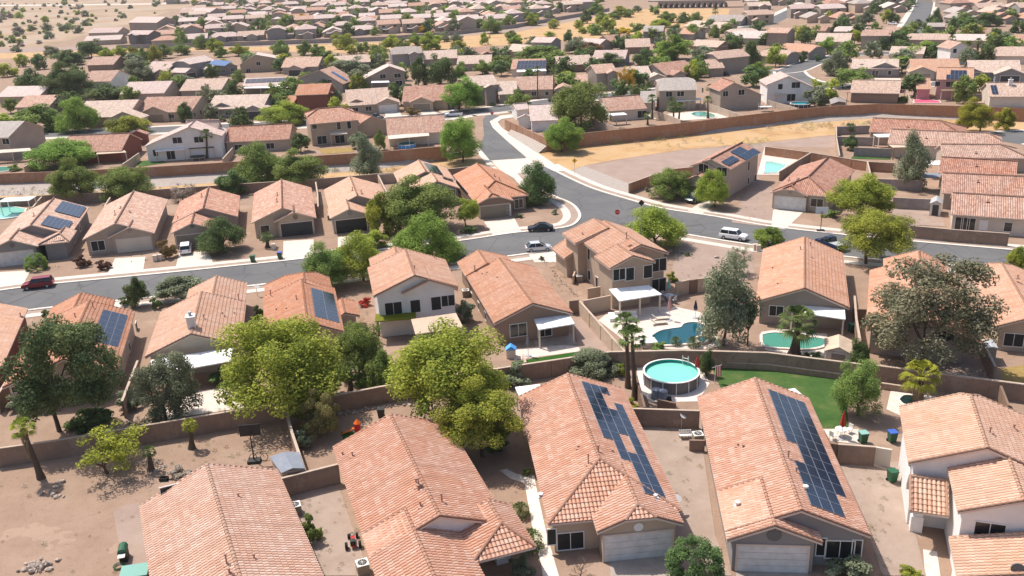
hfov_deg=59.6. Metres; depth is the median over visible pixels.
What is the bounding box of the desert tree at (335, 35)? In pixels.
[329,32,342,38]
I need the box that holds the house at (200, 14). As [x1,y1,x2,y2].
[188,11,205,17]
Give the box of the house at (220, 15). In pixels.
[208,13,226,17]
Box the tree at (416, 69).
[408,56,428,85]
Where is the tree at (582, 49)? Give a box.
[573,45,595,57]
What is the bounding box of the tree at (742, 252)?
[726,246,753,269]
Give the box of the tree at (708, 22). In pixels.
[701,19,713,29]
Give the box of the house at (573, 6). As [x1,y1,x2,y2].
[561,0,582,12]
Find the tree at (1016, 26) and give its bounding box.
[1008,19,1023,33]
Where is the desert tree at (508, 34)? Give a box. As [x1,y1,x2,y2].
[504,30,516,38]
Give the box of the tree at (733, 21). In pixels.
[726,18,737,24]
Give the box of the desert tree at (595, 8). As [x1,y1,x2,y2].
[589,2,603,14]
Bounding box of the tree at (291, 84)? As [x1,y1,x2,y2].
[278,76,303,91]
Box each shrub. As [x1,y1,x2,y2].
[0,13,8,19]
[4,34,16,42]
[5,394,16,408]
[7,163,22,170]
[9,45,22,51]
[11,26,23,33]
[13,11,24,17]
[17,41,24,46]
[23,252,47,271]
[26,24,37,30]
[40,15,48,21]
[40,22,53,30]
[41,310,49,317]
[42,31,54,38]
[57,22,70,30]
[61,407,113,434]
[70,24,83,32]
[71,254,91,266]
[79,10,88,16]
[80,20,88,25]
[94,260,111,269]
[114,390,139,409]
[118,13,126,17]
[118,297,130,304]
[149,298,162,308]
[156,239,177,257]
[166,464,191,480]
[208,366,229,386]
[218,114,226,121]
[236,392,275,406]
[253,305,263,319]
[295,429,313,447]
[301,513,322,541]
[352,372,370,387]
[358,297,370,307]
[405,107,420,113]
[455,300,475,322]
[460,225,478,233]
[483,430,510,452]
[501,360,530,386]
[508,552,535,575]
[521,468,531,476]
[567,346,619,381]
[605,365,624,377]
[618,363,624,375]
[629,397,638,407]
[650,341,666,349]
[664,533,725,575]
[666,271,678,281]
[799,51,807,61]
[810,351,823,358]
[815,54,821,60]
[820,209,839,217]
[824,553,872,575]
[898,96,907,102]
[899,564,921,575]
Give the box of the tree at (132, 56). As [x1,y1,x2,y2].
[123,52,144,63]
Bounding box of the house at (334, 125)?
[304,106,386,145]
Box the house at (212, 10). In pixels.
[192,8,223,15]
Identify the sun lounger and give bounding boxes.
[650,318,667,324]
[652,314,668,320]
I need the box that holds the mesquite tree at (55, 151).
[22,137,96,170]
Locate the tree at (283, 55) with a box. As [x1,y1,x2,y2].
[276,53,291,61]
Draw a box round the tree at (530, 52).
[513,45,566,58]
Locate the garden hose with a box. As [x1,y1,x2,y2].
[113,562,124,569]
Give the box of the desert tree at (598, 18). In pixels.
[594,11,609,23]
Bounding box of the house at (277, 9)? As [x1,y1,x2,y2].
[271,8,290,14]
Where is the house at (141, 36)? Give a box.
[127,30,160,43]
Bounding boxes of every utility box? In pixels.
[152,254,157,261]
[157,254,162,260]
[270,243,275,249]
[756,244,760,251]
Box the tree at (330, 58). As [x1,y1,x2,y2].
[323,54,338,65]
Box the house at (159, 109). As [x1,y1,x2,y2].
[138,96,209,121]
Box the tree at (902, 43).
[885,39,910,57]
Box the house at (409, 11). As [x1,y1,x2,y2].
[401,8,416,14]
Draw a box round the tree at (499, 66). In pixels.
[490,59,510,75]
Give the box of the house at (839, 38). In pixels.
[815,33,853,48]
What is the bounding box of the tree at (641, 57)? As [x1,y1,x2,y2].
[632,47,656,65]
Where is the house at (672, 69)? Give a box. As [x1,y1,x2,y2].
[648,60,697,77]
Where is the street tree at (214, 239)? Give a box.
[194,215,246,253]
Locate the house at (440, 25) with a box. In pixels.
[432,20,452,31]
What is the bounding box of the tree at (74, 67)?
[66,64,85,77]
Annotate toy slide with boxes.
[341,419,360,434]
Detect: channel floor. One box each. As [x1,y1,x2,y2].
[0,158,499,196]
[539,118,1023,169]
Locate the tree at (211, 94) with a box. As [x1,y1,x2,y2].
[206,89,226,102]
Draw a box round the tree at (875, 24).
[871,21,882,28]
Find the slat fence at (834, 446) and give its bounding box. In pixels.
[829,442,837,457]
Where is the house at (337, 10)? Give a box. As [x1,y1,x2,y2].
[328,9,344,11]
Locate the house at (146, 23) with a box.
[128,17,176,29]
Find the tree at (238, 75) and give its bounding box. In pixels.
[231,69,245,81]
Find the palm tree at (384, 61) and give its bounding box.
[380,56,387,63]
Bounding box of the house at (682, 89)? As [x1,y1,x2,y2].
[640,77,700,112]
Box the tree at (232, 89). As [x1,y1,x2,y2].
[222,79,244,94]
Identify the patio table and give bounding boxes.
[664,293,673,301]
[835,426,847,435]
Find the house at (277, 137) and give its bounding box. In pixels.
[224,123,297,152]
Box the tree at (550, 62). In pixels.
[534,56,554,70]
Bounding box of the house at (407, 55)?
[389,46,422,66]
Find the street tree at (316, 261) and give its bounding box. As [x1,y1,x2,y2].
[300,240,350,285]
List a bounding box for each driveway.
[0,271,29,283]
[109,257,144,271]
[176,251,211,265]
[283,239,313,259]
[338,234,366,246]
[385,112,400,117]
[421,110,435,115]
[484,218,520,234]
[529,251,555,261]
[610,556,670,575]
[688,200,713,213]
[736,571,808,575]
[771,209,802,228]
[874,78,900,80]
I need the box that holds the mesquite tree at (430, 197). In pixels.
[381,174,463,231]
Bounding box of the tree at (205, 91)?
[195,83,210,98]
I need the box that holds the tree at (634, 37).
[624,34,638,42]
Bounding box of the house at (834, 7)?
[814,3,845,14]
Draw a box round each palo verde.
[75,418,148,473]
[823,172,897,217]
[835,207,916,263]
[955,96,997,131]
[993,107,1016,130]
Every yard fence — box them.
[589,119,619,130]
[653,111,680,123]
[703,102,741,116]
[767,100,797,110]
[907,94,913,104]
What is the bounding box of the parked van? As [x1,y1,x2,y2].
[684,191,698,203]
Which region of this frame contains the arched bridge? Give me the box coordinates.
[648,0,739,7]
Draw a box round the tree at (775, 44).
[765,42,787,49]
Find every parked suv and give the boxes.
[21,274,54,290]
[179,241,191,254]
[719,227,748,241]
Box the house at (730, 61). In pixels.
[703,49,749,76]
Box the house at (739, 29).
[724,28,757,38]
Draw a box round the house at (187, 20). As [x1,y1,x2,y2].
[178,17,198,25]
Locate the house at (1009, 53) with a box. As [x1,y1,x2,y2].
[994,47,1023,63]
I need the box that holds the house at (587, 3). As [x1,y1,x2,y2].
[578,0,595,8]
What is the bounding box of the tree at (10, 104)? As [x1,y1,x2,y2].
[0,98,18,112]
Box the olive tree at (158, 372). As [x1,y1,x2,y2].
[126,350,203,423]
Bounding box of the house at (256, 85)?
[243,77,286,94]
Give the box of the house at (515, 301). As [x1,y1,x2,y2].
[457,249,574,347]
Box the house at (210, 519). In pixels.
[139,462,323,575]
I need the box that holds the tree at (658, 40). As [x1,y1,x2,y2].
[653,36,666,48]
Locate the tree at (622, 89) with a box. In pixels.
[610,78,629,96]
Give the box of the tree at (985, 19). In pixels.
[977,10,1004,26]
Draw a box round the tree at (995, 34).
[984,31,999,46]
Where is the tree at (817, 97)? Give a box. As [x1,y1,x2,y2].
[802,84,830,106]
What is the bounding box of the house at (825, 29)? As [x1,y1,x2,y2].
[796,26,831,32]
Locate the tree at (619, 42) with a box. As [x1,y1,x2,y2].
[610,33,630,49]
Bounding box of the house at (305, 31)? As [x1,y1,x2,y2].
[294,24,316,38]
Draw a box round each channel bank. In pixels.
[0,152,471,195]
[508,130,545,152]
[541,113,995,152]
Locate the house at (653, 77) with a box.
[622,66,667,86]
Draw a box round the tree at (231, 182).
[214,169,247,193]
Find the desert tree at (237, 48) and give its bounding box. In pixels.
[228,43,249,55]
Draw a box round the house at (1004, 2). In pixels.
[996,0,1021,4]
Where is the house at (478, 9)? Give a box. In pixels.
[468,4,486,15]
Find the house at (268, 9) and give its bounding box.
[260,6,274,12]
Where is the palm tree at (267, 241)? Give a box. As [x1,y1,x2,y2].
[260,231,273,247]
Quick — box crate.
[159,476,168,481]
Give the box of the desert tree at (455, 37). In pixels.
[449,32,463,41]
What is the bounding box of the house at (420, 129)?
[386,114,445,148]
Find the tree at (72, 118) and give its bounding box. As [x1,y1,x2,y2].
[53,96,101,132]
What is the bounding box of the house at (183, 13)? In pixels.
[180,9,194,16]
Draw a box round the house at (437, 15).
[433,12,450,18]
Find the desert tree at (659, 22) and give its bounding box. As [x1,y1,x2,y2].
[649,19,670,26]
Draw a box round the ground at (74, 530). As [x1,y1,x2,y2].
[0,0,1023,575]
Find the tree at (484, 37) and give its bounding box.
[479,32,490,44]
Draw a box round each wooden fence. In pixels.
[636,376,645,407]
[657,399,675,408]
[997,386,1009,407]
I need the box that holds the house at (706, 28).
[683,20,737,33]
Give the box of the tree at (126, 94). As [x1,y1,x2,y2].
[119,85,140,99]
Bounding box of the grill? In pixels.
[117,542,128,562]
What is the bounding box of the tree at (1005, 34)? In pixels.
[1001,31,1013,39]
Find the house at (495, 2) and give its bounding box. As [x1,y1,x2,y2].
[486,0,505,5]
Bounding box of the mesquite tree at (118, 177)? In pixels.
[94,165,155,201]
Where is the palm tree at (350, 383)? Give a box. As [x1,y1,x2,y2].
[342,362,358,391]
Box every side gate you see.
[569,300,579,313]
[857,309,866,323]
[874,446,891,467]
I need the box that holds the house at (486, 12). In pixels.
[480,10,497,15]
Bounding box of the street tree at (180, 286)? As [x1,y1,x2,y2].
[152,275,204,298]
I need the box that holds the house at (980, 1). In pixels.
[967,0,995,4]
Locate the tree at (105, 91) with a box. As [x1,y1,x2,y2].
[80,82,122,99]
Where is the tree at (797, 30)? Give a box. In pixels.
[793,25,804,39]
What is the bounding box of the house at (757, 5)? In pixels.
[743,1,771,9]
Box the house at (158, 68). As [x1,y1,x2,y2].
[144,61,174,79]
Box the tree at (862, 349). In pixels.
[848,337,870,363]
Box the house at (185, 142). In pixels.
[144,119,227,161]
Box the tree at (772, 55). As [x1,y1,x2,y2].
[765,46,787,66]
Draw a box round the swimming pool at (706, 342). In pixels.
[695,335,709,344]
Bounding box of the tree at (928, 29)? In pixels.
[920,25,937,32]
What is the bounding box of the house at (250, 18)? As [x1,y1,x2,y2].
[245,14,265,25]
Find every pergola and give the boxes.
[0,196,35,215]
[375,312,415,342]
[515,384,539,419]
[873,134,888,147]
[888,145,905,159]
[919,173,940,191]
[926,161,939,178]
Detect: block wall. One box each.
[0,146,446,183]
[0,167,467,206]
[0,349,1023,466]
[0,382,9,413]
[23,161,35,172]
[32,196,43,207]
[119,8,609,48]
[121,153,140,167]
[121,360,139,417]
[222,148,233,161]
[281,463,340,495]
[285,410,305,471]
[315,182,319,216]
[378,173,394,183]
[378,175,387,195]
[504,119,545,144]
[546,104,1023,151]
[579,301,624,350]
[583,295,610,312]
[587,286,600,298]
[628,167,692,192]
[633,408,699,428]
[675,279,689,295]
[697,277,710,292]
[720,362,842,378]
[764,146,895,172]
[779,153,810,180]
[835,127,839,156]
[836,125,869,134]
[837,136,874,145]
[837,443,875,465]
[852,296,860,353]
[853,147,891,157]
[866,162,870,178]
[877,178,922,190]
[881,382,912,392]
[893,197,930,209]
[910,225,1009,245]
[978,337,996,378]
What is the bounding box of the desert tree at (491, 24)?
[480,16,502,32]
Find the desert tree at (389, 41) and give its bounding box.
[381,34,398,48]
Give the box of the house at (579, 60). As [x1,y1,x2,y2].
[553,54,590,71]
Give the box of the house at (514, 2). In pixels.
[505,0,523,5]
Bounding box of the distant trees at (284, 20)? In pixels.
[171,0,1023,42]
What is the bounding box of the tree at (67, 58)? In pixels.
[49,49,84,66]
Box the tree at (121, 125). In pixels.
[103,115,152,133]
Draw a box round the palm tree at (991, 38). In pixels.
[984,37,993,59]
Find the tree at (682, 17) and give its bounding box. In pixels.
[676,12,689,22]
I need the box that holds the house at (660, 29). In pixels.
[642,25,665,42]
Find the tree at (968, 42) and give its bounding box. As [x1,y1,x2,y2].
[960,40,972,45]
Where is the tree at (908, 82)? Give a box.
[900,72,931,96]
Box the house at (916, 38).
[907,33,950,45]
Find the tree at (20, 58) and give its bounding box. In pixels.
[12,53,28,66]
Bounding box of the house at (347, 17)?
[340,13,355,21]
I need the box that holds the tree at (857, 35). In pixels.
[852,29,861,43]
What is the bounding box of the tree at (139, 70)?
[121,59,153,80]
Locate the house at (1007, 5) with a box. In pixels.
[1005,2,1015,9]
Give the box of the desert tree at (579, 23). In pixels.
[573,20,584,27]
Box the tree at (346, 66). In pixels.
[328,56,372,74]
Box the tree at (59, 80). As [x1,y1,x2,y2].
[38,61,95,95]
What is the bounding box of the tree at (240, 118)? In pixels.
[226,106,253,126]
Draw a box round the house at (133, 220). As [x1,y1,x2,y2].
[82,190,167,255]
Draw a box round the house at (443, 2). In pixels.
[427,0,446,5]
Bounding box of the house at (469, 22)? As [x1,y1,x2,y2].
[457,15,476,29]
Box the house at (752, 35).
[730,31,766,44]
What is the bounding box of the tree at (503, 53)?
[496,51,507,60]
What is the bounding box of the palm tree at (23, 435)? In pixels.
[9,416,45,480]
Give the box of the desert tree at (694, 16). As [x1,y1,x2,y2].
[688,12,702,21]
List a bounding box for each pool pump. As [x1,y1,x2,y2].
[651,387,659,399]
[658,389,671,400]
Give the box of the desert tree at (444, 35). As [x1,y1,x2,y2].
[438,31,449,41]
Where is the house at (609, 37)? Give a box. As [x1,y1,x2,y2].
[598,33,629,47]
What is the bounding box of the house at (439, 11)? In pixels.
[425,10,442,13]
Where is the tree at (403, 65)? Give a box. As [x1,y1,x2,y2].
[398,62,408,79]
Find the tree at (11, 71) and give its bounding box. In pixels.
[0,62,18,76]
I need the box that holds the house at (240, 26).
[230,22,256,31]
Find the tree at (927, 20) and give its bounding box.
[921,16,940,29]
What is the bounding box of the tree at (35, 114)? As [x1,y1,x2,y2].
[10,103,59,132]
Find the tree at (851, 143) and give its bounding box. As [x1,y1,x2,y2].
[842,135,858,149]
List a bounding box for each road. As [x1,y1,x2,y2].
[0,167,1018,308]
[44,89,654,136]
[480,115,525,159]
[739,2,804,27]
[904,0,932,32]
[991,131,1023,143]
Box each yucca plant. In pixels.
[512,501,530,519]
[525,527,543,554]
[669,336,680,346]
[686,336,700,348]
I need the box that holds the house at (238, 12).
[227,9,247,14]
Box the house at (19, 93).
[0,86,51,104]
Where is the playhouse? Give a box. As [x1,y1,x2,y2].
[505,343,515,358]
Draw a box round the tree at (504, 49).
[489,45,512,56]
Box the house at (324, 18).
[313,14,335,23]
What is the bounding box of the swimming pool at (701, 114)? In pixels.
[690,111,716,117]
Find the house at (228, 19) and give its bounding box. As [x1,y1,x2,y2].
[222,15,244,23]
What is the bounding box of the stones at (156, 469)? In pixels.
[132,458,167,474]
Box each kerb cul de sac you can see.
[776,51,889,69]
[785,54,889,73]
[803,71,934,82]
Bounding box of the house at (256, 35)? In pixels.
[237,30,266,40]
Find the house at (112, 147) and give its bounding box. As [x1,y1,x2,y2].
[65,128,149,164]
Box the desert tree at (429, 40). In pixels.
[419,31,442,49]
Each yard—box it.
[137,160,165,166]
[166,388,243,418]
[290,485,369,575]
[319,148,353,153]
[341,431,354,439]
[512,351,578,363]
[514,345,579,360]
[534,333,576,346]
[572,314,608,351]
[599,307,719,348]
[616,367,631,380]
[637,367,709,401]
[642,426,730,575]
[668,111,725,119]
[672,241,754,285]
[712,368,848,427]
[732,176,772,226]
[757,147,796,174]
[761,329,827,356]
[823,429,858,443]
[840,465,925,575]
[851,156,889,158]
[887,391,935,414]
[892,208,945,225]
[898,349,988,378]
[1000,365,1023,382]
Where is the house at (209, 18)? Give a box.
[200,16,222,24]
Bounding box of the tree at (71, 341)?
[0,313,126,431]
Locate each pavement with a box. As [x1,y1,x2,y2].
[0,173,570,286]
[25,234,954,317]
[45,90,696,138]
[69,88,653,129]
[555,164,1023,247]
[738,2,802,26]
[897,0,916,26]
[931,2,936,13]
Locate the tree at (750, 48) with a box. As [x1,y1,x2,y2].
[744,39,761,64]
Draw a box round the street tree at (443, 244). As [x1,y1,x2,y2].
[389,210,468,263]
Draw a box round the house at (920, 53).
[889,46,925,58]
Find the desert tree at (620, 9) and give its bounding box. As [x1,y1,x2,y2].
[613,5,625,15]
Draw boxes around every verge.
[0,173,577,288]
[26,231,964,313]
[561,171,1016,248]
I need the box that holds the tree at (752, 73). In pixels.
[740,65,767,86]
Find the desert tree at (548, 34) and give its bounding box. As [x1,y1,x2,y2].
[544,31,555,36]
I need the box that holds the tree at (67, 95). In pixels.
[54,91,84,108]
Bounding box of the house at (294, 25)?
[286,24,298,30]
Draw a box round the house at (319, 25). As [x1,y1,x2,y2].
[312,22,325,29]
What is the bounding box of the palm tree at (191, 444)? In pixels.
[182,418,197,450]
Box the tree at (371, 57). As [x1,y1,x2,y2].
[369,50,387,63]
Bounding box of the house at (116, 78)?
[85,70,130,94]
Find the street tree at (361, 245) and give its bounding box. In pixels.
[326,230,380,280]
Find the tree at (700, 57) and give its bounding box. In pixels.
[688,54,706,63]
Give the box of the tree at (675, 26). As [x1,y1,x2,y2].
[666,23,681,34]
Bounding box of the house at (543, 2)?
[535,0,552,5]
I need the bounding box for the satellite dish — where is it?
[675,494,681,501]
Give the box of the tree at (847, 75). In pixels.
[831,66,873,87]
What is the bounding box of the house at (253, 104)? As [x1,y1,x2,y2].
[211,94,275,118]
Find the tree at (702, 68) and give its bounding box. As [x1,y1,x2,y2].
[697,61,709,76]
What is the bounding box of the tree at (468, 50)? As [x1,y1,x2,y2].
[457,46,480,55]
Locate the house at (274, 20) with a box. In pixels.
[269,17,280,24]
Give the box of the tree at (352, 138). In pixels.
[347,131,367,146]
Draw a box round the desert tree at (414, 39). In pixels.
[407,32,421,44]
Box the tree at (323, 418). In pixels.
[299,388,340,438]
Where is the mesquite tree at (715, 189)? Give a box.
[692,168,729,206]
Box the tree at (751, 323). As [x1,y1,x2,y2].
[745,304,757,344]
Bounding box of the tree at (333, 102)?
[328,96,349,108]
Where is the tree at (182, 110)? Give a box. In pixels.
[175,101,192,121]
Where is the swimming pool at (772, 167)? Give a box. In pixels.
[762,161,787,173]
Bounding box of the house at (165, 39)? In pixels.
[151,35,176,43]
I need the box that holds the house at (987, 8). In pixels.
[977,6,1005,14]
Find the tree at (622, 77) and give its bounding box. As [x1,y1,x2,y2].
[616,65,635,85]
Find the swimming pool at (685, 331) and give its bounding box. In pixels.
[649,321,703,346]
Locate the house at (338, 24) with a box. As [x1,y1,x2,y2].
[331,21,347,28]
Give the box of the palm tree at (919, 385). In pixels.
[898,359,943,401]
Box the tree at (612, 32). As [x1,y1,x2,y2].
[604,28,619,34]
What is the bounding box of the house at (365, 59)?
[334,54,371,67]
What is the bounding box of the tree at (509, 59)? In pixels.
[505,55,521,70]
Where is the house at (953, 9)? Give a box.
[943,6,978,15]
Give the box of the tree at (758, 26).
[748,20,765,30]
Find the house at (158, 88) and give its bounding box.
[120,81,180,100]
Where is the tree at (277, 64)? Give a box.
[270,58,284,72]
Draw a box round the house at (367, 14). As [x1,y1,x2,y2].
[358,12,374,17]
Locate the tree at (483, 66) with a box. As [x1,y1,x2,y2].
[472,59,492,73]
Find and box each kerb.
[0,172,580,290]
[28,233,954,310]
[45,99,597,137]
[49,88,654,131]
[474,147,496,168]
[490,114,563,171]
[545,165,1012,249]
[986,130,1023,131]
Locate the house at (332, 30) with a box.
[322,26,343,37]
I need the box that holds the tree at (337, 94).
[333,89,343,103]
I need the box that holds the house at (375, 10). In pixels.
[370,7,381,14]
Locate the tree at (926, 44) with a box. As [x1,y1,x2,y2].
[908,40,936,58]
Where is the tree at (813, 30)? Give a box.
[803,24,820,37]
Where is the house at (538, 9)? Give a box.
[526,4,546,16]
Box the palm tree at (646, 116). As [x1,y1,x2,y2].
[643,112,651,124]
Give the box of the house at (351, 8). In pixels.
[348,4,363,13]
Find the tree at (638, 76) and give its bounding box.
[623,69,649,85]
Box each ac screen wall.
[572,270,575,284]
[689,439,704,451]
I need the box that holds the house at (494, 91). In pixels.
[456,74,516,105]
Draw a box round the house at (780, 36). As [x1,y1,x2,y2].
[766,27,795,45]
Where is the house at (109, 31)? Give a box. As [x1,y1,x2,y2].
[88,27,129,35]
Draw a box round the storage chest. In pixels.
[119,562,149,575]
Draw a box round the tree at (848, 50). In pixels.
[831,40,861,60]
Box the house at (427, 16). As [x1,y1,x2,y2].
[411,13,433,20]
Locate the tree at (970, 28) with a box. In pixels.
[960,22,984,33]
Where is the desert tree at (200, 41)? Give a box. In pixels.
[192,33,208,48]
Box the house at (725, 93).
[702,77,761,109]
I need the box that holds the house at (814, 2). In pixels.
[805,0,823,4]
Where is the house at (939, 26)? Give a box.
[927,23,945,32]
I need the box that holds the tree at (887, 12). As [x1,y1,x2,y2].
[879,8,892,22]
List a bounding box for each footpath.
[501,469,534,482]
[525,480,558,575]
[890,461,921,539]
[923,549,939,575]
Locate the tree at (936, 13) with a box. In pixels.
[929,7,942,22]
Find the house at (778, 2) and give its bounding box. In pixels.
[771,0,786,5]
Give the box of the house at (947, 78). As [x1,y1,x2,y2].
[912,67,974,100]
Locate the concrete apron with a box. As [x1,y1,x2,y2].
[573,166,627,192]
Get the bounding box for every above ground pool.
[397,142,415,148]
[643,356,699,394]
[790,101,810,108]
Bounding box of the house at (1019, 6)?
[1008,2,1023,13]
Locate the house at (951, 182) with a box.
[939,172,1023,208]
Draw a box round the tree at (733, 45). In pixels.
[728,34,744,49]
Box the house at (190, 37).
[186,33,211,42]
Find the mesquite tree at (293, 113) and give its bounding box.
[254,100,308,125]
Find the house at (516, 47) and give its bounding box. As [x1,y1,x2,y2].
[507,44,532,57]
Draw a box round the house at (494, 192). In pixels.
[453,162,528,218]
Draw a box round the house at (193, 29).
[182,24,205,33]
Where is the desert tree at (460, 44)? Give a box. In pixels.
[450,40,466,48]
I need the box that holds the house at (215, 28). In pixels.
[204,23,229,34]
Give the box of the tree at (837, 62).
[820,48,849,75]
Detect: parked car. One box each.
[524,240,551,251]
[527,222,552,231]
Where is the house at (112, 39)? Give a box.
[84,35,126,44]
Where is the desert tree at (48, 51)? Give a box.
[43,45,60,56]
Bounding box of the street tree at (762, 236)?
[753,226,785,246]
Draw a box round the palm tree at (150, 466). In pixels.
[140,445,155,471]
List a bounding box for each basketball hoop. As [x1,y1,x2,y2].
[238,424,260,464]
[816,207,828,231]
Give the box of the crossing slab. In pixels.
[491,158,541,177]
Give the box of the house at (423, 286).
[367,246,462,343]
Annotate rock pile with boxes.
[16,556,61,573]
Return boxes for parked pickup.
[369,113,383,118]
[444,110,462,116]
[815,235,847,249]
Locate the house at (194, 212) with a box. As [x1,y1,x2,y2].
[170,186,239,248]
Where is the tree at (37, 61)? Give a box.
[29,53,47,69]
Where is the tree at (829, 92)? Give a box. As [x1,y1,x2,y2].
[810,78,839,101]
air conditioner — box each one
[292,500,302,515]
[355,557,371,575]
[462,288,469,297]
[575,274,583,282]
[692,430,703,439]
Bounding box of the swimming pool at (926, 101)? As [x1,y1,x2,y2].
[913,99,940,103]
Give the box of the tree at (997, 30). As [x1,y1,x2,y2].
[989,28,1009,34]
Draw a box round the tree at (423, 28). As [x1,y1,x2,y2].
[417,26,425,31]
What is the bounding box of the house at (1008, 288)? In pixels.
[970,263,1023,351]
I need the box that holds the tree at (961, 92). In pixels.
[952,74,977,102]
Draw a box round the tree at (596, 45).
[580,41,603,53]
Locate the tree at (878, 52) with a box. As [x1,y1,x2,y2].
[863,40,883,58]
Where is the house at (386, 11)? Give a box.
[379,8,397,14]
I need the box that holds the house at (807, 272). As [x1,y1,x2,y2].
[756,236,849,335]
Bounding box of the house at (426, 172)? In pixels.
[393,159,459,204]
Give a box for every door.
[0,249,34,266]
[115,236,152,252]
[147,114,164,121]
[175,232,206,248]
[186,72,196,77]
[246,111,262,118]
[279,220,313,236]
[288,70,301,75]
[334,217,367,233]
[379,104,396,112]
[412,103,430,111]
[479,203,509,218]
[602,528,673,562]
[686,184,712,199]
[734,543,810,572]
[773,195,806,211]
[831,353,844,360]
[913,73,930,79]
[931,205,938,215]
[999,75,1019,82]
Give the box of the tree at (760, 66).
[743,61,772,78]
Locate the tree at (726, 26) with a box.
[719,22,734,33]
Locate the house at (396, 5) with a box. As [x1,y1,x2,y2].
[388,3,406,8]
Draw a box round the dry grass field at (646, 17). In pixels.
[0,9,729,58]
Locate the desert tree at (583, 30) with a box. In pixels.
[577,27,586,33]
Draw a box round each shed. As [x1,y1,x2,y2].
[270,452,304,476]
[824,334,852,360]
[829,97,846,105]
[929,196,941,215]
[985,339,997,360]
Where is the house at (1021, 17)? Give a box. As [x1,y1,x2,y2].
[1017,12,1023,22]
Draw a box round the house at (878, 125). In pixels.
[869,117,966,144]
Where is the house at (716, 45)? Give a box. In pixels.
[690,39,729,50]
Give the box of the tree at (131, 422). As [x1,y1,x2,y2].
[125,416,147,438]
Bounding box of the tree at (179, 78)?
[171,74,185,91]
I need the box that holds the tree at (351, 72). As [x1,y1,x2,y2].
[348,70,367,88]
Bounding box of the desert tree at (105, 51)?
[98,47,115,56]
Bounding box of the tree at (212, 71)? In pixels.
[203,63,220,78]
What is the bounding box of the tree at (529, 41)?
[524,36,535,44]
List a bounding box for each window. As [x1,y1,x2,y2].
[2,138,9,144]
[10,384,25,392]
[90,240,105,251]
[159,483,176,493]
[166,151,175,159]
[172,137,182,143]
[193,136,203,142]
[234,144,242,150]
[260,225,269,234]
[266,143,274,148]
[317,135,326,144]
[335,134,344,143]
[336,122,340,129]
[347,121,351,128]
[365,106,371,110]
[380,74,385,78]
[384,301,402,314]
[394,73,400,77]
[395,80,402,86]
[410,299,420,312]
[430,296,441,310]
[441,294,454,306]
[447,102,453,109]
[509,322,527,337]
[514,198,522,208]
[537,328,551,337]
[546,528,556,545]
[557,530,584,550]
[587,247,590,260]
[587,269,590,281]
[595,276,597,286]
[613,267,625,280]
[625,266,634,280]
[637,110,646,117]
[643,264,652,278]
[651,277,665,292]
[652,257,666,271]
[666,91,671,96]
[677,91,683,96]
[698,163,708,172]
[716,167,726,176]
[723,91,727,96]
[738,89,744,94]
[769,305,783,316]
[778,84,782,89]
[786,94,795,100]
[791,82,800,87]
[810,198,823,206]
[815,537,826,556]
[824,540,855,558]
[851,539,862,556]
[872,70,878,76]
[935,81,940,86]
[937,330,955,341]
[945,81,955,86]
[954,216,963,228]
[960,217,970,229]
[966,218,976,230]
[972,520,1006,534]
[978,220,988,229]
[1002,332,1023,347]
[1003,222,1012,231]
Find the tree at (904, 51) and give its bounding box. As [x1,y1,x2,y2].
[891,48,915,64]
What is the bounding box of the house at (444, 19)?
[433,16,451,22]
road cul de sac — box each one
[769,52,888,73]
[776,71,992,88]
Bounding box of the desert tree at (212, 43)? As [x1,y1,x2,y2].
[205,37,223,50]
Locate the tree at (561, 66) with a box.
[551,56,576,74]
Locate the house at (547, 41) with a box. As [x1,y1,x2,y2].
[530,37,561,49]
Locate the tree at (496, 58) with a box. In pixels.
[489,55,507,67]
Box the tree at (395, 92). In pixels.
[390,83,407,104]
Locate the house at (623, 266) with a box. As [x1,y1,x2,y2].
[551,218,668,315]
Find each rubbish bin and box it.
[249,255,255,261]
[277,251,282,258]
[376,406,384,418]
[848,322,854,331]
[857,430,869,442]
[885,467,899,482]
[886,429,898,442]
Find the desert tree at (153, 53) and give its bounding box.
[145,45,162,61]
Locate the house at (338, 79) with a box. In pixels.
[297,66,350,91]
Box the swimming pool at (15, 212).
[0,206,26,219]
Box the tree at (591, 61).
[583,57,599,68]
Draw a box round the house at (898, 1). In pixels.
[890,0,907,6]
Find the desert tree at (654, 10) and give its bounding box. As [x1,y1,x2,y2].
[649,5,659,13]
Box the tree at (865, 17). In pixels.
[855,10,875,25]
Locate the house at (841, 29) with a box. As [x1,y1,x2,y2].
[833,26,868,32]
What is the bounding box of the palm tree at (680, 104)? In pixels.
[674,102,685,118]
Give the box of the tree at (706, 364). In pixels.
[699,348,714,376]
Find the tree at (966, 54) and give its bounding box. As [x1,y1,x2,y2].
[957,47,976,62]
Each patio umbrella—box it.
[525,335,531,356]
[666,279,670,298]
[666,297,672,320]
[692,300,697,318]
[695,355,699,368]
[837,411,845,440]
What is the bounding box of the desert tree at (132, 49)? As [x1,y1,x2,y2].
[127,46,138,53]
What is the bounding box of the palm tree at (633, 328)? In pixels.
[615,324,647,400]
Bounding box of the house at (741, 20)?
[706,15,746,25]
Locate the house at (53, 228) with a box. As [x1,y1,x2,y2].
[0,197,89,266]
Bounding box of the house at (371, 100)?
[343,87,399,113]
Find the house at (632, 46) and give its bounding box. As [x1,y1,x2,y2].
[625,38,650,53]
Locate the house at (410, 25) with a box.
[401,18,424,32]
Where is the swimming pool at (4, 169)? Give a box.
[0,166,8,171]
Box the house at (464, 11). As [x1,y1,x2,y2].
[458,7,474,14]
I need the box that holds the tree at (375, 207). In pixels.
[364,191,393,235]
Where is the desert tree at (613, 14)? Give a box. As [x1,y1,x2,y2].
[607,11,620,18]
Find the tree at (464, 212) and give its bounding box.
[458,199,479,226]
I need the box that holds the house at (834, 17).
[828,11,858,23]
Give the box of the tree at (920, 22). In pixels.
[914,19,924,27]

